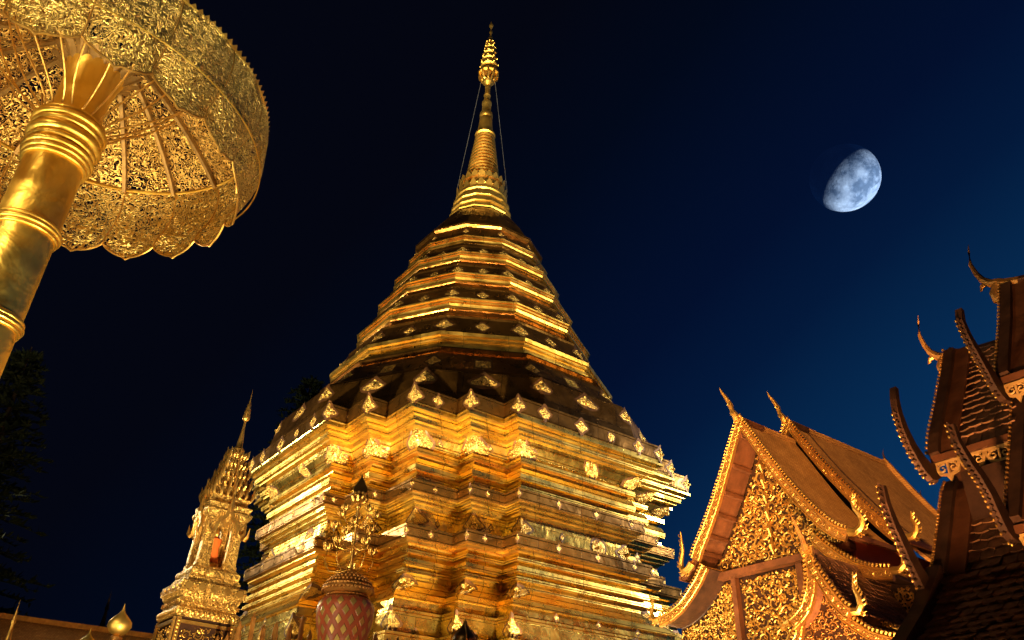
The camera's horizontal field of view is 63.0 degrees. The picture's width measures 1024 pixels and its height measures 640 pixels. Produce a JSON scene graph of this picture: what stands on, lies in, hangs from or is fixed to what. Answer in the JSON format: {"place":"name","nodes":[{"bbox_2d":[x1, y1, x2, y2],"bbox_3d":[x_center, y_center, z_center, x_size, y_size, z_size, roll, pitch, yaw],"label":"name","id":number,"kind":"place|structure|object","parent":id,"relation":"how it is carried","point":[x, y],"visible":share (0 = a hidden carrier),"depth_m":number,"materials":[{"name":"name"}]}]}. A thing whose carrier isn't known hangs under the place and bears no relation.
{"place":"outdoors","nodes":[
{"label":"outdoors","id":0,"kind":"place"},
{"bbox_2d":[5,602,19,639],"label":"miniature spire","id":1,"kind":"structure","parent":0,"point":[10,631],"depth_m":6.83,"materials":[{"name":"gold metal"}]},
{"bbox_2d":[316,570,374,639],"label":"lamp urn","id":2,"kind":"object","parent":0,"point":[345,609],"visible":1,"depth_m":7.39,"materials":[{"name":"red ceramic"}]},
{"bbox_2d":[323,474,381,573],"bbox_3d":[-1.488,1.929,7.995,0.466,0.963,0.492,23,-37,-30],"label":"lamp tree","id":3,"kind":"object","parent":2,"relation":"on","point":[360,488],"visible":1,"depth_m":7.92,"materials":[{"name":"brown metal"}]},
{"bbox_2d":[0,0,1023,634],"label":"sky","id":4,"kind":"structure","parent":0,"point":[747,199],"materials":[{"name":"blue"}]},
{"bbox_2d":[648,387,937,639],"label":"carved gable hall","id":5,"kind":"structure","parent":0,"point":[795,541],"depth_m":11.96,"materials":[{"name":"metal"}]},
{"bbox_2d":[875,244,1023,639],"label":"tiled pavilion","id":6,"kind":"structure","parent":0,"point":[969,583],"depth_m":6.95,"materials":[{"name":"wood"}]},
{"label":"terrace ground","id":7,"kind":"structure","parent":0,"visible":0},
{"bbox_2d":[0,347,55,615],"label":"conifer tree","id":8,"kind":"object","parent":7,"relation":"on","point":[18,363],"visible":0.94,"depth_m":22.05,"materials":[{"name":"green plant"}]},
{"bbox_2d":[0,613,152,639],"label":"cloister","id":9,"kind":"structure","parent":7,"relation":"on","point":[28,628],"depth_m":18.45,"materials":[{"name":"tile"}]},
{"bbox_2d":[81,629,93,639],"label":"lotus bud finial","id":10,"kind":"object","parent":7,"relation":"on","point":[88,636],"visible":1,"depth_m":7.29,"materials":[{"name":"gold metal"}]},
{"bbox_2d":[99,591,111,626],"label":"distant spire","id":11,"kind":"structure","parent":7,"relation":"on","point":[103,622],"depth_m":21.72,"materials":[{"name":"black"}]},
{"bbox_2d":[107,605,131,639],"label":"lotus bud finial","id":12,"kind":"object","parent":7,"relation":"on","point":[119,625],"visible":1,"depth_m":7.35,"materials":[{"name":"gold metal"}]},
{"bbox_2d":[0,0,269,376],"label":"ceremonial parasol","id":13,"kind":"object","parent":7,"relation":"on","point":[55,155],"visible":1,"depth_m":6.00,"materials":[{"name":"gold metal"}]},
{"bbox_2d":[152,391,256,639],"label":"spirit shrine","id":14,"kind":"object","parent":7,"relation":"on","point":[203,597],"visible":0.98,"depth_m":8.24,"materials":[{"name":"gold metal"}]},
{"bbox_2d":[210,526,221,563],"bbox_3d":[-3.020,2.282,8.499,0.127,0.385,0.110,23,-37,-30],"label":"robed statue","id":15,"kind":"object","parent":14,"relation":"in","point":[215,549],"visible":0.75,"depth_m":8.45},
{"bbox_2d":[236,375,324,614],"bbox_3d":[-7.265,8.274,25.262,4.965,14.802,4.751,2,-31,0],"label":"conifer tree","id":16,"kind":"object","parent":7,"relation":"on","point":[307,383],"visible":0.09,"depth_m":26.47,"materials":[{"name":"green plant"}]},
{"bbox_2d":[216,613,398,639],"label":"spear fence","id":17,"kind":"object","parent":7,"relation":"on","point":[237,636],"visible":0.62,"depth_m":7.80,"materials":[{"name":"gold metal"}]},
{"bbox_2d":[234,22,689,639],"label":"stupa","id":18,"kind":"object","parent":7,"relation":"on","point":[474,424],"visible":0.96,"depth_m":15.71,"materials":[{"name":"gold metal"}]},
{"bbox_2d":[451,617,477,639],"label":"lotus bud finial","id":19,"kind":"object","parent":7,"relation":"on","point":[464,631],"visible":1,"depth_m":8.01,"materials":[{"name":"brown metal"}]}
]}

